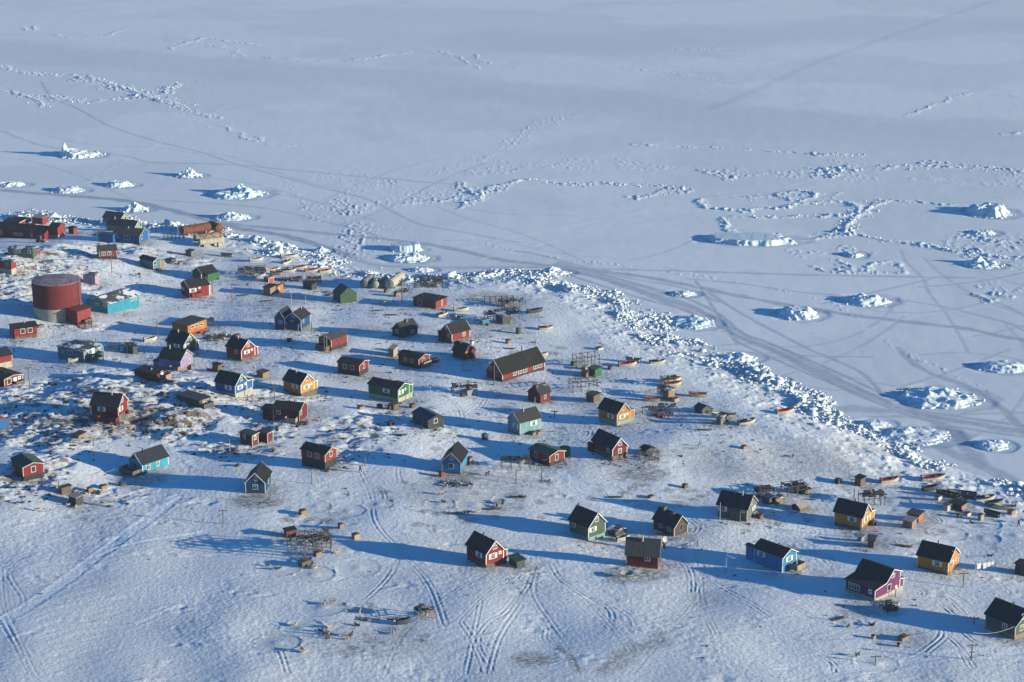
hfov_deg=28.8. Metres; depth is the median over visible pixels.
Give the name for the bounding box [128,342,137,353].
shed
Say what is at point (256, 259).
boat
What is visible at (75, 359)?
boat
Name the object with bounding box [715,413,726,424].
shed
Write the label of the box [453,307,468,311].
boat
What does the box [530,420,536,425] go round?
window
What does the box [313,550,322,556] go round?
dog house
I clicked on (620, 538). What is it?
boat
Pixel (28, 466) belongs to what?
house
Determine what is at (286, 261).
boat
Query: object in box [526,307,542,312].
boat
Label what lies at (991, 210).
iceberg
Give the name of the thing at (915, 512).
shed
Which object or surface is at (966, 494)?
boat
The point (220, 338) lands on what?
scrap heap
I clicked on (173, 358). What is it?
house
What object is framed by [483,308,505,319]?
drying rack
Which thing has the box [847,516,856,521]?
window
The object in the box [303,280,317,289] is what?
hut
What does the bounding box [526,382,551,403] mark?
house
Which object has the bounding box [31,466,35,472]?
window
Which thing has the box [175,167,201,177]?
iceberg
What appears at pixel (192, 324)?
house
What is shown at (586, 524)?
house
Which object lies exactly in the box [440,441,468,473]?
house
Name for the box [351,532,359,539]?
dog house
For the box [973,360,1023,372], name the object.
iceberg
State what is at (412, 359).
house
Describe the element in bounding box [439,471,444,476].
dog house
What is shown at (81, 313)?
shed
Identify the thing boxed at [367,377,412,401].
house
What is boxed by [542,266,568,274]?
iceberg
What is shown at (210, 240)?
fuel tank
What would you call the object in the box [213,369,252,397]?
house
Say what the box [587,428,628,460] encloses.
house
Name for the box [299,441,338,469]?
house
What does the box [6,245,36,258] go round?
shed
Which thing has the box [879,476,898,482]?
boat
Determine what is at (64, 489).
crate
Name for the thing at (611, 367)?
dog house
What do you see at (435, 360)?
boat
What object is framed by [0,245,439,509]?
bare rocks
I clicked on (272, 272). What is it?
boat
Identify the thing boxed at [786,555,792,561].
window
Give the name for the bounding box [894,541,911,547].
dog sled
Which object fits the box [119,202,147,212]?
iceberg
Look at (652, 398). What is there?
boat
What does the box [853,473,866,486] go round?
shed
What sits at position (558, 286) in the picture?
iceberg
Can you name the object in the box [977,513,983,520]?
dog house
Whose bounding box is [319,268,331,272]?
boat
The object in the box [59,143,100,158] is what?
iceberg
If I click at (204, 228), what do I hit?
fuel tank
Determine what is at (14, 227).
school
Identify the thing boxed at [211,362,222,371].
crate
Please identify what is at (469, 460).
dog house
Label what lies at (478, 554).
window
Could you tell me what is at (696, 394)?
boat
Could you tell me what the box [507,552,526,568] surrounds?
shed
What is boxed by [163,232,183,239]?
drying rack
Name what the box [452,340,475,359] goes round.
house
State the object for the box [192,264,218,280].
house
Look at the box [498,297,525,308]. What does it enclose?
drying rack
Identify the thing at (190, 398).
shed
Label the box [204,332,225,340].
scrap heap
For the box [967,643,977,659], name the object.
utility pole
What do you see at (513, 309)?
scrap heap
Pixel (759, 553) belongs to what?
window
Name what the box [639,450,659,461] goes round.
drying rack
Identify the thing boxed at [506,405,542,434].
house
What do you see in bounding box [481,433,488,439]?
dog house
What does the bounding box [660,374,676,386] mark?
drying rack
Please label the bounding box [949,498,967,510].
shed
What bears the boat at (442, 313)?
on the snow ground
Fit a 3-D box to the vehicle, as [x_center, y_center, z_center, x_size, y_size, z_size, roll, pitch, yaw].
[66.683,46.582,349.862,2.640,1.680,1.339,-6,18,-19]
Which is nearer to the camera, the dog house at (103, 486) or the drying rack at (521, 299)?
the dog house at (103, 486)
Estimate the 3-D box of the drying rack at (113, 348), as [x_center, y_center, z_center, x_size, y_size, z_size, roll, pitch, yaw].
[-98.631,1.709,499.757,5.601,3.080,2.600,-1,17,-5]
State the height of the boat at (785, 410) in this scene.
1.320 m
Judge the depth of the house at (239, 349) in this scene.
493.52 m
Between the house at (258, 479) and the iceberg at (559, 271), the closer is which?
the house at (258, 479)
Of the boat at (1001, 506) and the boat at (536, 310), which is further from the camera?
the boat at (536, 310)
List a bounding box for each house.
[0,258,16,273]
[0,346,13,367]
[0,367,24,386]
[0,416,10,431]
[8,320,37,338]
[10,453,44,480]
[56,339,103,362]
[86,287,139,313]
[86,486,93,492]
[89,391,128,423]
[95,244,117,258]
[98,226,149,244]
[99,483,107,489]
[102,211,128,221]
[105,217,142,229]
[119,444,169,477]
[139,254,164,269]
[152,345,193,370]
[165,329,198,351]
[171,315,207,334]
[180,274,210,299]
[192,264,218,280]
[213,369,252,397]
[224,336,257,360]
[238,427,273,445]
[244,461,271,492]
[261,400,308,424]
[274,305,310,330]
[282,369,317,395]
[298,508,306,515]
[298,558,310,567]
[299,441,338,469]
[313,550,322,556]
[315,329,348,350]
[336,356,369,375]
[337,522,343,528]
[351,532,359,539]
[357,404,364,408]
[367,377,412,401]
[386,420,394,425]
[391,318,418,337]
[397,349,430,368]
[409,403,416,407]
[411,407,444,428]
[412,292,447,308]
[438,319,471,342]
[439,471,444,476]
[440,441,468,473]
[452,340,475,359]
[463,388,473,395]
[465,530,507,567]
[467,456,473,464]
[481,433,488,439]
[505,339,511,343]
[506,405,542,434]
[516,327,520,333]
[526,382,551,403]
[528,443,565,465]
[530,430,536,435]
[567,503,607,540]
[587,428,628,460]
[597,397,634,425]
[608,365,614,369]
[624,535,661,568]
[652,505,689,535]
[672,396,679,401]
[682,483,688,488]
[716,489,757,521]
[745,538,805,572]
[832,497,875,530]
[834,477,841,483]
[843,558,904,601]
[870,520,875,525]
[897,633,909,640]
[915,540,960,574]
[935,494,942,500]
[943,502,952,510]
[964,511,971,515]
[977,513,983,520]
[984,597,1023,639]
[1008,508,1015,514]
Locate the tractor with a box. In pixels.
[36,235,47,242]
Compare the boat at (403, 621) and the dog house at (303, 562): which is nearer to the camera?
the boat at (403, 621)
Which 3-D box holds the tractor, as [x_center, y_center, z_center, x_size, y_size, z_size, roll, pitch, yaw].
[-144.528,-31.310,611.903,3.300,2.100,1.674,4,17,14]
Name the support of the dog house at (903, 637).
on the snow ground
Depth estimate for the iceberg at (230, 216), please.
661.14 m
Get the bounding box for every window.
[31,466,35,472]
[97,406,104,411]
[225,385,231,389]
[252,484,257,489]
[383,388,389,392]
[448,463,453,468]
[476,551,481,557]
[489,552,496,559]
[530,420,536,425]
[589,526,596,532]
[607,413,613,418]
[718,505,726,511]
[757,550,764,557]
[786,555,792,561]
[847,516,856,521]
[848,582,859,590]
[932,560,941,566]
[1002,622,1006,629]
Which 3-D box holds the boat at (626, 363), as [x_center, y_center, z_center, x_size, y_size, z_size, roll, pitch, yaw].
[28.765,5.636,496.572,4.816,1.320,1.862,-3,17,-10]
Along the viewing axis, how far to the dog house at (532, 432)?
442.23 m
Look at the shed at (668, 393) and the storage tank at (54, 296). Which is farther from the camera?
the storage tank at (54, 296)
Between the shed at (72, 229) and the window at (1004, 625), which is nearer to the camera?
the window at (1004, 625)
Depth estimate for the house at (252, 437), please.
430.60 m
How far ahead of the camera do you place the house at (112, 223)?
634.60 m
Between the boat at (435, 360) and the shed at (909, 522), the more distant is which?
the boat at (435, 360)
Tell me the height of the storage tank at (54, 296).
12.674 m
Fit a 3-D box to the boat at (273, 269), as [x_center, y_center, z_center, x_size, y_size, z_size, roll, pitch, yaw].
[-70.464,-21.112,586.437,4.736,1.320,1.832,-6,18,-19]
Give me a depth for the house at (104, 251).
587.62 m
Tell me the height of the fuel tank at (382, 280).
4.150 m
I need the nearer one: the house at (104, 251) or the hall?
the hall
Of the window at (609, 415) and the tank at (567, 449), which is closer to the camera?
the tank at (567, 449)
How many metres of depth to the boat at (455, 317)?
535.35 m
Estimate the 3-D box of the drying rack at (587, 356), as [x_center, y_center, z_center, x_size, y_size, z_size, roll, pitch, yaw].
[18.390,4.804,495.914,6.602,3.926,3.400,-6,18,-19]
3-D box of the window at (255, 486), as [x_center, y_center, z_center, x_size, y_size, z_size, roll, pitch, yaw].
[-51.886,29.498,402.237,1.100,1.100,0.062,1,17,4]
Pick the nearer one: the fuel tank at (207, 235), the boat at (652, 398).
the boat at (652, 398)
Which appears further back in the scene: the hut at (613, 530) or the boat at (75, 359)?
the boat at (75, 359)
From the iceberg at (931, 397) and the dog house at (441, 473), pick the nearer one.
the dog house at (441, 473)
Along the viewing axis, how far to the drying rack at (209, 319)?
525.20 m
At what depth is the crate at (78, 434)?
431.48 m
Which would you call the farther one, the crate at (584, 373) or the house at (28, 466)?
the crate at (584, 373)
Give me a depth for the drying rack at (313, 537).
373.55 m
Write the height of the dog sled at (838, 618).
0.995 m
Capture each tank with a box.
[31,272,81,322]
[180,222,210,235]
[193,231,222,242]
[198,236,222,246]
[209,221,222,231]
[360,274,373,287]
[371,278,379,288]
[379,276,387,287]
[385,272,404,288]
[560,445,569,456]
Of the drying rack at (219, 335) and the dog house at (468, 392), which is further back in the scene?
the drying rack at (219, 335)
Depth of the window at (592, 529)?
382.32 m
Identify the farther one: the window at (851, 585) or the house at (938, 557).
the house at (938, 557)
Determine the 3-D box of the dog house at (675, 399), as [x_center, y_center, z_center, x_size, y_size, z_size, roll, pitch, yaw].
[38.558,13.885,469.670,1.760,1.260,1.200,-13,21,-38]
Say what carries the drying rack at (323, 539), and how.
on the snow ground
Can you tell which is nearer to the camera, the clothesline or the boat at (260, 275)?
the clothesline
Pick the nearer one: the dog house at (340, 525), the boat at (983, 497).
the dog house at (340, 525)
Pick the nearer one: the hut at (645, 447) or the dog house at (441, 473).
the dog house at (441, 473)
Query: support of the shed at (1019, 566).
on the snow ground
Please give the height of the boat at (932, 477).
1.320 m
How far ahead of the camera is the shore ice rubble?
534.28 m
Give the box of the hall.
[485,346,545,381]
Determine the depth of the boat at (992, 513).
398.07 m
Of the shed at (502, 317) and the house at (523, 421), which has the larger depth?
the shed at (502, 317)
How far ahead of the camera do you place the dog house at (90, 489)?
404.25 m
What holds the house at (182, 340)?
on the snow ground
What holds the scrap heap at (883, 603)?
on the snow ground
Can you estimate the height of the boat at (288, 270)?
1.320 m
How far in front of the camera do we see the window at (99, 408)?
440.85 m
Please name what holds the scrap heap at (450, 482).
on the snow ground
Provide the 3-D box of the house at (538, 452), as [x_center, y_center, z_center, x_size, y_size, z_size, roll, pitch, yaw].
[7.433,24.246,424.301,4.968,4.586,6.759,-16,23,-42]
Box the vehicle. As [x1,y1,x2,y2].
[883,601,899,611]
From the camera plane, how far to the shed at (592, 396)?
467.03 m
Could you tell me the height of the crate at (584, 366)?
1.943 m
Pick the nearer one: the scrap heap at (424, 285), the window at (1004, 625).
the window at (1004, 625)
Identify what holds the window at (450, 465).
in the house at (454, 460)
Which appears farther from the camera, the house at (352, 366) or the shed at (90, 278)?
the shed at (90, 278)
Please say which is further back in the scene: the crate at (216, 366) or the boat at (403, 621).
the crate at (216, 366)
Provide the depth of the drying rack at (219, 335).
508.23 m
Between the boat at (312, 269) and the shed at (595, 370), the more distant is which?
the boat at (312, 269)
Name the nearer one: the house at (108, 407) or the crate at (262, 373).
the house at (108, 407)
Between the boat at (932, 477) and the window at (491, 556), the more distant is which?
the boat at (932, 477)
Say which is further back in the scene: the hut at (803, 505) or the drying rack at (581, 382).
the drying rack at (581, 382)
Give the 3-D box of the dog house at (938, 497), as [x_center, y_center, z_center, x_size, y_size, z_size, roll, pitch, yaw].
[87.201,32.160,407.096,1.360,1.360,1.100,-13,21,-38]
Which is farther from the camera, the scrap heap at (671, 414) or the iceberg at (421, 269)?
the iceberg at (421, 269)
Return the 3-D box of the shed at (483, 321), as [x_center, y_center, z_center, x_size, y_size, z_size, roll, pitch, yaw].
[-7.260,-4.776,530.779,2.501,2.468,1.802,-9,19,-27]
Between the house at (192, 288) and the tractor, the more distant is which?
the tractor
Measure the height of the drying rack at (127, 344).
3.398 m
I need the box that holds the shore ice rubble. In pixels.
[0,208,1023,497]
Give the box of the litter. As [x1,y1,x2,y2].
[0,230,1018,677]
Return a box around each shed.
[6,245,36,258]
[65,304,91,325]
[67,226,77,233]
[82,271,99,284]
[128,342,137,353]
[133,365,171,381]
[176,390,213,408]
[185,248,195,256]
[262,274,274,282]
[333,283,356,302]
[387,344,398,356]
[479,317,489,324]
[495,311,510,323]
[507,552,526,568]
[585,390,601,402]
[587,364,602,376]
[662,386,676,400]
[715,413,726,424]
[718,411,729,421]
[762,493,775,503]
[773,493,784,503]
[799,485,811,493]
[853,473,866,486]
[901,515,917,528]
[906,508,924,521]
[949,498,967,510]
[1013,558,1023,575]
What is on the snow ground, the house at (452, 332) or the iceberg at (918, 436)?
the house at (452, 332)
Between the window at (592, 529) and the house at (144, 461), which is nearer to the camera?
the window at (592, 529)
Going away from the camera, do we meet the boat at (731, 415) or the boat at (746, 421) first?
the boat at (746, 421)
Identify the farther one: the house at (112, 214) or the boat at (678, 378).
the house at (112, 214)
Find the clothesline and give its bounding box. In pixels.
[975,561,995,571]
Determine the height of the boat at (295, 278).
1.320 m
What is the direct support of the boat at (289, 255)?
on the snow ground
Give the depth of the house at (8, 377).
464.85 m
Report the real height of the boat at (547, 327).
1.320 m
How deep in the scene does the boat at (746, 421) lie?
448.46 m
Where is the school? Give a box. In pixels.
[0,214,64,238]
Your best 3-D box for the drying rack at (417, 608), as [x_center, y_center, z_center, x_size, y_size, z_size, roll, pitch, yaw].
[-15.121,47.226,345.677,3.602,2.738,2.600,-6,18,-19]
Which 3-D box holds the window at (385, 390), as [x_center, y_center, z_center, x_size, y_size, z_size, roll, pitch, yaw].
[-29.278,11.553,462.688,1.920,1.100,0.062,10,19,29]
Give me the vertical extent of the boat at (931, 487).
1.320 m
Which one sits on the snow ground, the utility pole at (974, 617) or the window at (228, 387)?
the utility pole at (974, 617)
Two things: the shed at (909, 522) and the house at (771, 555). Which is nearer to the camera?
the house at (771, 555)
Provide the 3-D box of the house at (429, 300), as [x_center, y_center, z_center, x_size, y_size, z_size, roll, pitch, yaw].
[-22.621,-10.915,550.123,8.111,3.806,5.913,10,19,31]
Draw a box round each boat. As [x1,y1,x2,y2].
[67,357,79,362]
[143,336,156,341]
[221,252,232,256]
[249,257,262,261]
[253,273,265,277]
[265,267,280,271]
[270,270,282,274]
[280,253,297,257]
[281,258,290,263]
[281,267,295,272]
[289,276,301,280]
[293,264,306,268]
[304,267,319,271]
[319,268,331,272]
[395,616,410,624]
[430,357,439,362]
[436,310,447,316]
[450,314,462,319]
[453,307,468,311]
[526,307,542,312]
[538,325,552,329]
[615,534,628,541]
[618,361,636,366]
[626,356,640,362]
[643,396,660,401]
[649,358,665,363]
[663,376,680,382]
[664,380,681,385]
[689,391,706,396]
[711,412,735,417]
[737,417,754,425]
[775,407,793,413]
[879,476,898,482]
[920,473,944,480]
[921,484,938,490]
[936,488,958,497]
[946,489,976,497]
[973,494,994,501]
[984,498,1003,505]
[984,508,1000,517]
[994,503,1015,509]
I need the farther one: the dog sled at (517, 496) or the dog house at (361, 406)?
the dog house at (361, 406)
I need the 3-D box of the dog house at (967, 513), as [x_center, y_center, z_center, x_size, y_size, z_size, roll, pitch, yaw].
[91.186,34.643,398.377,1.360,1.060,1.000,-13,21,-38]
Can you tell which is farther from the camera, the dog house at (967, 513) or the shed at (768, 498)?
the shed at (768, 498)
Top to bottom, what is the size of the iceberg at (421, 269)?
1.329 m
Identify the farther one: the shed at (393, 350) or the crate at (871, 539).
the shed at (393, 350)
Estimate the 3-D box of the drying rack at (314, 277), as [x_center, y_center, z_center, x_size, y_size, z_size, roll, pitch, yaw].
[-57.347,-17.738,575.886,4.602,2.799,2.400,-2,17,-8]
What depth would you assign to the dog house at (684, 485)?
410.27 m
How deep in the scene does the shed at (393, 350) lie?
498.54 m
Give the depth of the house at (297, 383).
464.35 m
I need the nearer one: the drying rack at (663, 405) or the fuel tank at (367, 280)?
the drying rack at (663, 405)
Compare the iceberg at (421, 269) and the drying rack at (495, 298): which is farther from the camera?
the iceberg at (421, 269)
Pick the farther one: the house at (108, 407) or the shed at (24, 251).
the shed at (24, 251)
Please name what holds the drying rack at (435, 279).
on the snow ground
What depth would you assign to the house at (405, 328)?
517.47 m
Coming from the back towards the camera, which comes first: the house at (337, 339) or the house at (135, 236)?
the house at (135, 236)
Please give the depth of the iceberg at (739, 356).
508.93 m
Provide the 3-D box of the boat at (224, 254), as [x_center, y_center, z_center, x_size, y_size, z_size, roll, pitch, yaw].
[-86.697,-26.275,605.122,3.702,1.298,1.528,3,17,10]
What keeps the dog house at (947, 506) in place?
on the snow ground
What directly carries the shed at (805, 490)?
on the snow ground
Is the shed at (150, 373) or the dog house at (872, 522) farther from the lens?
the shed at (150, 373)
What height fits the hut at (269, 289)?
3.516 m
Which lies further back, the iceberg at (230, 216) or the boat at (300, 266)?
the iceberg at (230, 216)
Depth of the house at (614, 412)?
450.17 m
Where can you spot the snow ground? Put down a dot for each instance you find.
(578, 609)
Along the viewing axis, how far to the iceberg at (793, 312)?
547.40 m
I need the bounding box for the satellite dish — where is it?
[621,570,633,576]
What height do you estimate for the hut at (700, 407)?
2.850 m
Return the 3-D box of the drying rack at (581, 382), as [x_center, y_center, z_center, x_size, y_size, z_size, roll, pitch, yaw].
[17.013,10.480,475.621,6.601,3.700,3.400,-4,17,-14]
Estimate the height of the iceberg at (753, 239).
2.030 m
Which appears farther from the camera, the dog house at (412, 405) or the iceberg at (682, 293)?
the iceberg at (682, 293)
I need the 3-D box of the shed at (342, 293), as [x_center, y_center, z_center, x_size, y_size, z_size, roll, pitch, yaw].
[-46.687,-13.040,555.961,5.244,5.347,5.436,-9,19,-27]
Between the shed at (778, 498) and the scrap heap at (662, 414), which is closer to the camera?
the shed at (778, 498)
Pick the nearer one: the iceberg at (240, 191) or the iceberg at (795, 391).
the iceberg at (795, 391)
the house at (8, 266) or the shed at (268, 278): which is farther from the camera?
the shed at (268, 278)
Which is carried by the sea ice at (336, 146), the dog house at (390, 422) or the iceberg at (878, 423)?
the iceberg at (878, 423)
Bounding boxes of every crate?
[57,483,71,494]
[67,491,84,505]
[71,430,86,438]
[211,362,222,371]
[255,368,269,377]
[388,401,399,409]
[501,299,509,306]
[580,369,589,376]
[581,364,588,369]
[753,511,764,518]
[857,533,865,541]
[866,534,876,547]
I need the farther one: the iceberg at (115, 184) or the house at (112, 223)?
the iceberg at (115, 184)
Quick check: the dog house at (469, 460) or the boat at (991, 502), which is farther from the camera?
the dog house at (469, 460)
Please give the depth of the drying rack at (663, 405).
456.52 m
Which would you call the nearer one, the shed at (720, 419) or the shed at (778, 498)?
the shed at (778, 498)
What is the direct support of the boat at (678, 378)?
on the snow ground
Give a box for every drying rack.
[107,341,128,351]
[123,341,136,352]
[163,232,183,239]
[206,333,233,342]
[207,317,214,325]
[238,265,265,276]
[286,527,331,558]
[306,274,321,280]
[312,532,332,549]
[413,275,443,287]
[413,603,435,620]
[451,381,477,393]
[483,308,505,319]
[484,295,513,303]
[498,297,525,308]
[500,455,531,470]
[568,375,597,388]
[571,350,599,367]
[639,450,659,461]
[641,403,679,418]
[656,382,670,394]
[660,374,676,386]
[752,484,774,498]
[780,479,808,496]
[857,489,886,504]
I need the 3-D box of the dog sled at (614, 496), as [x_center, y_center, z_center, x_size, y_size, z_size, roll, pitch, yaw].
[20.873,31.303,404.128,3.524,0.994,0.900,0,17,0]
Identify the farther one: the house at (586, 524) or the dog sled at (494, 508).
the dog sled at (494, 508)
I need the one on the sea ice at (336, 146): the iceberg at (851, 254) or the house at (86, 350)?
the iceberg at (851, 254)
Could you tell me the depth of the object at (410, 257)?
607.86 m
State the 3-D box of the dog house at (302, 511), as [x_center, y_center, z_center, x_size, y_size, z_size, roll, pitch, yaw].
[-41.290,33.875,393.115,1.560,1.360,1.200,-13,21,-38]
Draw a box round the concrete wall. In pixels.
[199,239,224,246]
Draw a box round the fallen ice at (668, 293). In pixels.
[50,153,1010,450]
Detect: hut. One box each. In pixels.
[262,282,282,295]
[282,525,296,537]
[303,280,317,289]
[606,525,625,536]
[639,444,655,455]
[693,402,710,413]
[790,500,809,511]
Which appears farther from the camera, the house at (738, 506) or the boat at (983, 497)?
the boat at (983, 497)
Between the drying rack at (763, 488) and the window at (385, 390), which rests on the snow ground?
the drying rack at (763, 488)
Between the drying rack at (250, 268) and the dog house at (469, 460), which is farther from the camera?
the drying rack at (250, 268)
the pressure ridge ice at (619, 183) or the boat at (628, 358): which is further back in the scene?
the pressure ridge ice at (619, 183)
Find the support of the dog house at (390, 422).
on the snow ground
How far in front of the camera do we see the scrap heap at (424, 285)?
573.65 m
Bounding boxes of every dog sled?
[448,509,463,514]
[485,505,501,509]
[509,492,526,497]
[606,492,623,497]
[654,531,670,535]
[696,426,711,430]
[830,614,847,620]
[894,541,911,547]
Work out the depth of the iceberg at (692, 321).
540.15 m
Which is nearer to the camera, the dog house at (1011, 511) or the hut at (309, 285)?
the dog house at (1011, 511)
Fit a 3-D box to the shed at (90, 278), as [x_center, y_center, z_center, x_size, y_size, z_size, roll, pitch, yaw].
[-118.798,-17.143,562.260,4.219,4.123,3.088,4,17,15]
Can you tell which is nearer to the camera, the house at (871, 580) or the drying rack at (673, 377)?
the house at (871, 580)
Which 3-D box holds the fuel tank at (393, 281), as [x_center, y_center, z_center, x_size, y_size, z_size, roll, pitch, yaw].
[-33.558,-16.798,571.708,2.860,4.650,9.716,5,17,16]
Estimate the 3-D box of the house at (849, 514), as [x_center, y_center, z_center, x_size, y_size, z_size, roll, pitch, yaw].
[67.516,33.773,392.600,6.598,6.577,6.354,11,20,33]
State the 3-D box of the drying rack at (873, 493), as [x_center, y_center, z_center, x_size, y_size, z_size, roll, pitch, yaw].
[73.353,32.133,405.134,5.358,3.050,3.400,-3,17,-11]
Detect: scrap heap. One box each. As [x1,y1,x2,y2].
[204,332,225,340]
[206,333,226,341]
[298,420,309,425]
[419,282,439,286]
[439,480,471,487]
[440,478,467,486]
[507,306,519,313]
[650,409,673,417]
[653,409,673,416]
[879,599,901,605]
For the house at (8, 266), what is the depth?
559.36 m
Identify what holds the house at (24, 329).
on the snow ground
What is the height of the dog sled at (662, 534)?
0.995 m
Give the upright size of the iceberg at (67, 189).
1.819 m
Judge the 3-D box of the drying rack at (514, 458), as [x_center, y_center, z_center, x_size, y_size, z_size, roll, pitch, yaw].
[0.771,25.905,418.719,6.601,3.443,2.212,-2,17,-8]
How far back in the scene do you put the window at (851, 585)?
356.01 m
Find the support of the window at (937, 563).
in the house at (938, 557)
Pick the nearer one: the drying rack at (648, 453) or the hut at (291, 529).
the hut at (291, 529)
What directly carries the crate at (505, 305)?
on the snow ground
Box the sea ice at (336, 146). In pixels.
[0,0,1023,481]
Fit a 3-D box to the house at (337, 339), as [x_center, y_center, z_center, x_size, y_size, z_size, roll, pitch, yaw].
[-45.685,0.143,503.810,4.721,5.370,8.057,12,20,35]
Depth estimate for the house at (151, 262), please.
584.82 m
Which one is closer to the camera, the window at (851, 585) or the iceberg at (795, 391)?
the window at (851, 585)
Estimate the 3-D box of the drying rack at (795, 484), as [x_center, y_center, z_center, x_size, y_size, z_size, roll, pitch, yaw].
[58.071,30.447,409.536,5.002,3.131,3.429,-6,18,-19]
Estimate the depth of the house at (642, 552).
368.42 m
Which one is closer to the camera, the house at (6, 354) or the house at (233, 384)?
the house at (233, 384)
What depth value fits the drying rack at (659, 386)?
473.15 m
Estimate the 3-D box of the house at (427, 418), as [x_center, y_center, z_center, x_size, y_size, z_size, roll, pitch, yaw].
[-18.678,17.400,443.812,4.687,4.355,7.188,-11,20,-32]
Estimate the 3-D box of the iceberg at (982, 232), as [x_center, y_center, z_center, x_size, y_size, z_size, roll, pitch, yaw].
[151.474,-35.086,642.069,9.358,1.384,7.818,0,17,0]
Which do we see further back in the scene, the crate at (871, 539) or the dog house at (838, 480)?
the dog house at (838, 480)
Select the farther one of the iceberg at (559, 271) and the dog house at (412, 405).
the iceberg at (559, 271)
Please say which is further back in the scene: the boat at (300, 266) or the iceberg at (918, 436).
the boat at (300, 266)
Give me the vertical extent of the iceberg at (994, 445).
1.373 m
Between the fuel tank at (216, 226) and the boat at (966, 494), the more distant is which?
the fuel tank at (216, 226)
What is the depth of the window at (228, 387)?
456.79 m
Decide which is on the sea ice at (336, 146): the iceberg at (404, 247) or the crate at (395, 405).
the iceberg at (404, 247)
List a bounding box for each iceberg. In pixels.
[0,181,24,186]
[51,186,84,193]
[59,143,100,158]
[103,180,133,187]
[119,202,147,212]
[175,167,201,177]
[207,183,265,199]
[212,211,250,220]
[312,246,328,252]
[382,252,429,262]
[390,241,422,252]
[410,267,433,272]
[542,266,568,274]
[555,280,578,288]
[669,290,696,296]
[670,314,714,328]
[704,232,796,245]
[720,352,756,361]
[775,305,818,319]
[789,387,807,393]
[838,293,891,306]
[842,251,863,257]
[858,419,891,427]
[881,426,950,445]
[896,386,980,409]
[961,255,998,268]
[965,202,1011,218]
[968,229,995,235]
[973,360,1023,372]
[973,439,1007,450]
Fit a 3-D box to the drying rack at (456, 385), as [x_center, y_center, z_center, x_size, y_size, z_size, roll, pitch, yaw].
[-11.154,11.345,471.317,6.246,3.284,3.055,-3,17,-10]
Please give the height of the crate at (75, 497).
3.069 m
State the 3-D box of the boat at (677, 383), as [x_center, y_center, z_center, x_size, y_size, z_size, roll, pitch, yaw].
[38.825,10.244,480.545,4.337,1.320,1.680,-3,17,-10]
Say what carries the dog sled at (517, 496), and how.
on the snow ground
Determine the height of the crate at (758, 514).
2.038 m
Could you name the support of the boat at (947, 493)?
on the snow ground
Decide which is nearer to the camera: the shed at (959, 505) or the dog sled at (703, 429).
the shed at (959, 505)
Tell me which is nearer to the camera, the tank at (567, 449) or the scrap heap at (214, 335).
the tank at (567, 449)
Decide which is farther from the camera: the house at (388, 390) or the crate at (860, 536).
the house at (388, 390)
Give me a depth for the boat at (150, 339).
510.32 m
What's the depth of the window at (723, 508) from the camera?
393.59 m
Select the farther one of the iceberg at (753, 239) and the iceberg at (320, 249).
the iceberg at (753, 239)
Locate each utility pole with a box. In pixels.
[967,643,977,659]
[969,616,979,623]
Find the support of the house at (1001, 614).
on the snow ground
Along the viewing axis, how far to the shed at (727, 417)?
450.54 m
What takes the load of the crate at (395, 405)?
on the snow ground
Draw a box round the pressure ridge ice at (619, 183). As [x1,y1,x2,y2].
[1,25,1023,298]
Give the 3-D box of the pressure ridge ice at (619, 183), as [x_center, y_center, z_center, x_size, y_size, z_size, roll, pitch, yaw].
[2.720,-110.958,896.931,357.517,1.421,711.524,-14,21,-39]
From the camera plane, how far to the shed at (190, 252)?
604.16 m
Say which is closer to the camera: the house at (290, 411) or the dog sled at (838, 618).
the dog sled at (838, 618)
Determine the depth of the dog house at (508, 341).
513.09 m
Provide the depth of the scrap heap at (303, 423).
441.36 m
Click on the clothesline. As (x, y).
(985, 565)
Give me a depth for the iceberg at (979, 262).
600.62 m
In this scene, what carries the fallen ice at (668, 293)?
on the sea ice at (336, 146)
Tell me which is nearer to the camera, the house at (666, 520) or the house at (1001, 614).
the house at (1001, 614)
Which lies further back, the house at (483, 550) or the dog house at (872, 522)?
the dog house at (872, 522)
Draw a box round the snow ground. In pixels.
[0,211,1023,681]
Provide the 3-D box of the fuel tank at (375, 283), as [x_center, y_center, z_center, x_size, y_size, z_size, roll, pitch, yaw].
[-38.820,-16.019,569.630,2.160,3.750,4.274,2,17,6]
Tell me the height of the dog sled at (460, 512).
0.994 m
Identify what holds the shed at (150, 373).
on the snow ground
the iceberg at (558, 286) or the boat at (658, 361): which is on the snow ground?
the boat at (658, 361)
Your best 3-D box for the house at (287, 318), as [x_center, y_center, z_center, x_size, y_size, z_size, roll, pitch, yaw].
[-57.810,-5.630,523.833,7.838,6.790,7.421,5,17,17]
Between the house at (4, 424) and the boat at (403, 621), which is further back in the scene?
the house at (4, 424)
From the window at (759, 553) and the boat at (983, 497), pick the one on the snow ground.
the boat at (983, 497)
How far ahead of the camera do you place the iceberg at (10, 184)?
711.11 m
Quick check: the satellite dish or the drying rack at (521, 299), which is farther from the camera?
the drying rack at (521, 299)
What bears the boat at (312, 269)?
on the snow ground
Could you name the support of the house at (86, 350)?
on the snow ground
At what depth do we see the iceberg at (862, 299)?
560.88 m
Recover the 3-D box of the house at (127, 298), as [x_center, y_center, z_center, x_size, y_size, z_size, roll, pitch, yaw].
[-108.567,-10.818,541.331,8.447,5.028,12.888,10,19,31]

